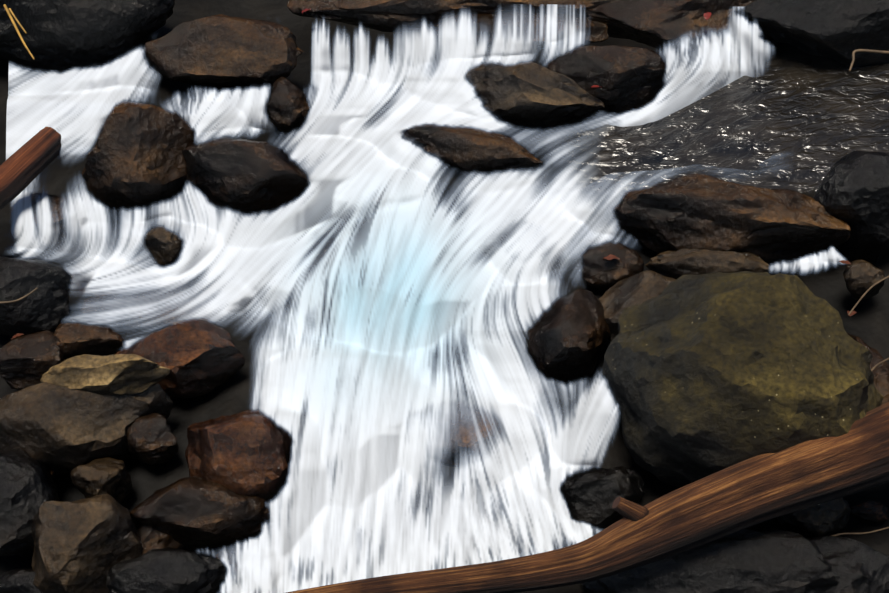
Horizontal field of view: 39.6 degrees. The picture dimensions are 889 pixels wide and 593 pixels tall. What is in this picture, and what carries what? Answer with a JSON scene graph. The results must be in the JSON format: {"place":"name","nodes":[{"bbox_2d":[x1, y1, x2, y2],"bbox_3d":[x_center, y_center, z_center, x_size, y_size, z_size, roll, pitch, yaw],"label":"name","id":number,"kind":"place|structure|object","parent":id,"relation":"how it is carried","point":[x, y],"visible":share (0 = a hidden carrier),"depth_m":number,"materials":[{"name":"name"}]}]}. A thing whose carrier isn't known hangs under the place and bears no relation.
{"place":"outdoors","nodes":[
{"label":"outdoors","id":0,"kind":"place"},
{"bbox_2d":[0,0,174,72],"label":"rock","id":1,"kind":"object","parent":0,"point":[60,36],"depth_m":3.48,"materials":[{"name":"black stone"}]},
{"bbox_2d":[9,8,26,33],"bbox_3d":[-1.108,-0.716,3.204,0.006,0.042,0.082,-28,47,-29],"label":"needle","id":2,"kind":"object","parent":1,"relation":"on","point":[14,16],"visible":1,"depth_m":3.21,"materials":[{"name":"yellow plant"}]},
{"bbox_2d":[3,4,34,59],"bbox_3d":[-1.105,-0.686,3.201,0.009,0.080,0.184,-23,45,-25],"label":"needle","id":3,"kind":"object","parent":1,"relation":"on","point":[14,25],"visible":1,"depth_m":3.20,"materials":[{"name":"yellow plant"}]},
{"bbox_2d":[0,0,888,592],"bbox_3d":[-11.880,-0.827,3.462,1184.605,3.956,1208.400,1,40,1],"label":"ground","id":4,"kind":"structure","parent":0,"point":[868,322],"depth_m":3.20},
{"bbox_2d":[0,569,41,592],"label":"rock","id":5,"kind":"object","parent":4,"relation":"on","point":[17,581],"visible":0.33,"depth_m":2.64,"materials":[{"name":"grey stone"}]},
{"bbox_2d":[0,448,58,558],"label":"rock","id":6,"kind":"object","parent":4,"relation":"on","point":[28,487],"visible":0.83,"depth_m":2.67,"materials":[{"name":"grey stone"}]},
{"bbox_2d":[0,330,66,390],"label":"rock","id":7,"kind":"object","parent":4,"relation":"on","point":[29,360],"visible":0.67,"depth_m":2.95,"materials":[{"name":"brown stone"}]},
{"bbox_2d":[0,256,71,336],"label":"rock","id":8,"kind":"object","parent":4,"relation":"on","point":[43,307],"visible":0.92,"depth_m":3.01,"materials":[{"name":"black stone"}]},
{"bbox_2d":[0,288,37,303],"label":"twig","id":9,"kind":"object","parent":8,"relation":"on","point":[19,299],"visible":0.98,"depth_m":2.95,"materials":[{"name":"brown wood"}]},
{"bbox_2d":[11,193,78,240],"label":"rock","id":10,"kind":"object","parent":4,"relation":"on","point":[55,201],"visible":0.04,"depth_m":3.22,"materials":[{"name":"stone"}]},
{"bbox_2d":[0,382,172,475],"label":"rock","id":11,"kind":"object","parent":4,"relation":"on","point":[59,430],"visible":0.6,"depth_m":2.76,"materials":[{"name":"brown stone"}]},
{"bbox_2d":[40,354,169,394],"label":"rock","id":12,"kind":"object","parent":11,"relation":"on","point":[121,374],"visible":0.88,"depth_m":2.76,"materials":[{"name":"brown stone"}]},
{"bbox_2d":[31,494,141,592],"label":"rock","id":13,"kind":"object","parent":4,"relation":"on","point":[83,545],"visible":0.9,"depth_m":2.61,"materials":[{"name":"brown stone"}]},
{"bbox_2d":[53,323,124,358],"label":"rock","id":14,"kind":"object","parent":4,"relation":"on","point":[74,339],"visible":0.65,"depth_m":2.98,"materials":[{"name":"brown stone"}]},
{"bbox_2d":[69,273,112,297],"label":"waterfall","id":15,"kind":"object","parent":4,"relation":"on","point":[93,294],"depth_m":3.10,"materials":[{"name":"grey liquid"}]},
{"bbox_2d":[71,457,131,501],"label":"rock","id":16,"kind":"object","parent":4,"relation":"on","point":[108,475],"visible":0.85,"depth_m":2.75,"materials":[{"name":"brown stone"}]},
{"bbox_2d":[82,101,196,209],"bbox_3d":[-0.822,-0.373,3.275,0.271,0.306,0.237,15,42,18],"label":"rock","id":17,"kind":"object","parent":4,"relation":"on","point":[135,158],"visible":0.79,"depth_m":3.21,"materials":[{"name":"brown stone"}]},
{"bbox_2d":[80,284,208,331],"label":"flowing water","id":18,"kind":"structure","parent":4,"relation":"on","point":[101,299],"depth_m":3.06,"materials":[{"name":"white liquid"}]},
{"bbox_2d":[127,413,178,464],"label":"rock","id":19,"kind":"object","parent":4,"relation":"on","point":[151,439],"visible":0.83,"depth_m":2.83,"materials":[{"name":"brown stone"}]},
{"bbox_2d":[137,526,183,555],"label":"rock","id":20,"kind":"object","parent":4,"relation":"on","point":[152,537],"visible":0.12,"depth_m":2.70,"materials":[{"name":"brown stone"}]},
{"bbox_2d":[143,226,183,267],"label":"rock","id":21,"kind":"object","parent":4,"relation":"on","point":[164,245],"visible":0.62,"depth_m":3.14,"materials":[{"name":"brown stone"}]},
{"bbox_2d":[106,547,226,592],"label":"rock","id":22,"kind":"object","parent":4,"relation":"on","point":[168,570],"visible":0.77,"depth_m":2.62,"materials":[{"name":"grey stone"}]},
{"bbox_2d":[116,320,244,397],"bbox_3d":[-0.641,0.153,2.962,0.283,0.202,0.161,-23,45,-25],"label":"rock","id":23,"kind":"object","parent":4,"relation":"on","point":[199,357],"visible":0.71,"depth_m":2.91,"materials":[{"name":"brown stone"}]},
{"bbox_2d":[130,476,269,550],"bbox_3d":[-0.543,0.479,2.744,0.312,0.212,0.160,-5,40,-7],"label":"rock","id":24,"kind":"object","parent":4,"relation":"on","point":[193,513],"visible":0.83,"depth_m":2.68,"materials":[{"name":"brown stone"}]},
{"bbox_2d":[144,14,303,89],"bbox_3d":[-0.622,-0.683,3.486,0.458,0.231,0.193,4,40,5],"label":"rock","id":25,"kind":"object","parent":4,"relation":"on","point":[221,51],"visible":0.88,"depth_m":3.42,"materials":[{"name":"brown stone"}]},
{"bbox_2d":[215,537,258,573],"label":"waterfall","id":26,"kind":"object","parent":4,"relation":"on","point":[232,547],"visible":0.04,"depth_m":2.75,"materials":[{"name":"white liquid"}]},
{"bbox_2d":[185,410,292,501],"bbox_3d":[-0.466,0.362,2.788,0.251,0.243,0.214,2,40,2],"label":"rock","id":27,"kind":"object","parent":4,"relation":"on","point":[248,453],"visible":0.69,"depth_m":2.71,"materials":[{"name":"brown stone"}]},
{"bbox_2d":[182,137,309,214],"bbox_3d":[-0.518,-0.322,3.237,0.360,0.216,0.153,11,41,13],"label":"rock","id":28,"kind":"object","parent":4,"relation":"on","point":[246,176],"visible":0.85,"depth_m":3.19,"materials":[{"name":"black stone"}]},
{"bbox_2d":[249,406,305,432],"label":"rock","id":29,"kind":"object","parent":4,"relation":"on","point":[274,420],"depth_m":2.88,"materials":[{"name":"grey stone"}]},
{"bbox_2d":[265,77,309,131],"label":"rock","id":30,"kind":"object","parent":4,"relation":"on","point":[287,109],"visible":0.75,"depth_m":3.38,"materials":[{"name":"brown stone"}]},
{"bbox_2d":[286,214,368,327],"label":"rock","id":31,"kind":"object","parent":4,"relation":"on","point":[332,237],"depth_m":3.15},
{"bbox_2d":[4,4,845,592],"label":"flowing water","id":32,"kind":"structure","parent":4,"relation":"on","point":[412,276],"depth_m":3.06,"materials":[{"name":"white liquid"}]},
{"bbox_2d":[0,127,61,209],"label":"log","id":33,"kind":"object","parent":32,"relation":"on","point":[24,166],"visible":0.92,"depth_m":3.14,"materials":[{"name":"brown wood"}]},
{"bbox_2d":[839,260,850,264],"bbox_3d":[0.989,-0.084,3.051,0.024,0.010,0.021,-5,40,-6],"label":"leaf","id":34,"kind":"object","parent":32,"relation":"on","point":[844,262],"visible":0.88,"depth_m":3.05,"materials":[{"name":"brown plant"}]},
{"bbox_2d":[287,0,620,32],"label":"rock","id":35,"kind":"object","parent":4,"relation":"on","point":[386,15],"depth_m":3.50,"materials":[{"name":"brown stone"}]},
{"bbox_2d":[435,402,503,466],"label":"rock","id":36,"kind":"object","parent":4,"relation":"on","point":[454,452],"depth_m":2.81,"materials":[{"name":"stone"}]},
{"bbox_2d":[401,124,544,172],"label":"rock","id":37,"kind":"object","parent":4,"relation":"on","point":[472,150],"visible":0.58,"depth_m":3.30,"materials":[{"name":"brown stone"}]},
{"bbox_2d":[499,227,514,243],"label":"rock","id":38,"kind":"object","parent":4,"relation":"on","point":[503,238],"depth_m":3.19,"materials":[{"name":"grey stone"}]},
{"bbox_2d":[430,13,607,47],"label":"rock","id":39,"kind":"object","parent":4,"relation":"on","point":[596,32],"visible":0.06,"depth_m":3.49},
{"bbox_2d":[465,61,604,128],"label":"rock","id":40,"kind":"object","parent":4,"relation":"on","point":[531,94],"visible":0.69,"depth_m":3.37,"materials":[{"name":"brown stone"}]},
{"bbox_2d":[527,289,610,383],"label":"rock","id":41,"kind":"object","parent":4,"relation":"on","point":[568,335],"visible":0.92,"depth_m":2.92,"materials":[{"name":"brown stone"}]},
{"bbox_2d":[560,466,643,528],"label":"rock","id":42,"kind":"object","parent":4,"relation":"on","point":[590,496],"visible":0.75,"depth_m":2.78,"materials":[{"name":"black stone"}]},
{"bbox_2d":[547,45,665,113],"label":"rock","id":43,"kind":"object","parent":4,"relation":"on","point":[627,79],"visible":0.83,"depth_m":3.37,"materials":[{"name":"brown stone"}]},
{"bbox_2d":[582,242,644,289],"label":"rock","id":44,"kind":"object","parent":4,"relation":"on","point":[599,272],"visible":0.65,"depth_m":3.11,"materials":[{"name":"brown stone"}]},
{"bbox_2d":[603,254,619,259],"bbox_3d":[0.417,-0.096,3.085,0.044,0.011,0.028,-4,27,-8],"label":"leaf","id":45,"kind":"object","parent":44,"relation":"on","point":[610,257],"visible":0.91,"depth_m":3.09,"materials":[{"name":"red plant"}]},
{"bbox_2d":[599,270,675,341],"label":"rock","id":46,"kind":"object","parent":4,"relation":"on","point":[617,298],"visible":0.29,"depth_m":2.97,"materials":[{"name":"brown stone"}]},
{"bbox_2d":[582,0,761,54],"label":"rock","id":47,"kind":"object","parent":4,"relation":"on","point":[659,24],"depth_m":3.46,"materials":[{"name":"brown stone"}]},
{"bbox_2d":[703,12,710,19],"bbox_3d":[0.723,-0.772,3.394,0.022,0.008,0.034,-1,52,19],"label":"leaf","id":48,"kind":"object","parent":47,"relation":"on","point":[707,15],"visible":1,"depth_m":3.39,"materials":[{"name":"red plant"}]},
{"bbox_2d":[645,248,769,278],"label":"rock","id":49,"kind":"object","parent":4,"relation":"on","point":[677,264],"visible":0.62,"depth_m":3.09,"materials":[{"name":"brown stone"}]},
{"bbox_2d":[582,527,838,592],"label":"rock","id":50,"kind":"object","parent":4,"relation":"on","point":[758,560],"visible":0.65,"depth_m":2.60,"materials":[{"name":"grey stone"}]},
{"bbox_2d":[286,402,888,592],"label":"fallen log","id":51,"kind":"object","parent":50,"relation":"on","point":[749,492],"visible":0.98,"depth_m":2.52,"materials":[{"name":"brown wood"}]},
{"bbox_2d":[807,536,888,592],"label":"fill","id":52,"kind":"object","parent":50,"relation":"on","point":[859,567],"visible":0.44,"depth_m":2.66,"materials":[{"name":"grey stone"}]},
{"bbox_2d":[832,527,888,535],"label":"twig","id":53,"kind":"object","parent":52,"relation":"on","point":[861,533],"visible":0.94,"depth_m":2.71,"materials":[{"name":"brown wood"}]},
{"bbox_2d":[558,36,888,193],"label":"water","id":54,"kind":"structure","parent":4,"relation":"on","point":[819,117],"depth_m":3.35,"materials":[{"name":"liquid"}]},
{"bbox_2d":[613,174,850,265],"bbox_3d":[0.729,-0.191,3.143,0.600,0.250,0.201,5,40,6],"label":"rock","id":55,"kind":"object","parent":4,"relation":"on","point":[769,227],"visible":0.81,"depth_m":3.08,"materials":[{"name":"brown stone"}]},
{"bbox_2d":[602,271,883,487],"bbox_3d":[0.659,0.205,2.785,0.606,0.556,0.495,9,41,10],"label":"boulder","id":56,"kind":"object","parent":4,"relation":"on","point":[708,374],"visible":0.83,"depth_m":2.60,"materials":[{"name":"stone"}]},
{"bbox_2d":[734,0,888,66],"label":"rock","id":57,"kind":"object","parent":4,"relation":"on","point":[840,31],"visible":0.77,"depth_m":3.40,"materials":[{"name":"black stone"}]},
{"bbox_2d":[849,49,888,71],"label":"twig","id":58,"kind":"object","parent":57,"relation":"on","point":[866,50],"visible":1,"depth_m":3.32,"materials":[{"name":"brown wood"}]},
{"bbox_2d":[777,497,850,537],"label":"pebble","id":59,"kind":"object","parent":4,"relation":"on","point":[827,518],"visible":0.5,"depth_m":2.72,"materials":[{"name":"black stone"}]},
{"bbox_2d":[813,151,888,263],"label":"rock","id":60,"kind":"object","parent":4,"relation":"on","point":[852,191],"visible":0.79,"depth_m":3.07,"materials":[{"name":"black stone"}]},
{"bbox_2d":[843,260,884,299],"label":"pebble","id":61,"kind":"object","parent":4,"relation":"on","point":[861,277],"visible":0.9,"depth_m":3.06,"materials":[{"name":"brown stone"}]},
{"bbox_2d":[846,332,888,405],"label":"rock","id":62,"kind":"object","parent":4,"relation":"on","point":[881,376],"visible":0.21,"depth_m":2.81,"materials":[{"name":"brown stone"}]},
{"bbox_2d":[871,358,888,370],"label":"twig","id":63,"kind":"object","parent":62,"relation":"on","point":[875,366],"visible":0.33,"depth_m":2.78,"materials":[{"name":"brown wood"}]},
{"bbox_2d":[848,276,888,315],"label":"twig","id":64,"kind":"object","parent":4,"relation":"on","point":[865,293],"visible":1,"depth_m":2.89,"materials":[{"name":"brown wood"}]},
{"bbox_2d":[849,500,888,523],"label":"pebble","id":65,"kind":"object","parent":4,"relation":"on","point":[876,512],"visible":1,"depth_m":2.77,"materials":[{"name":"black stone"}]}
]}

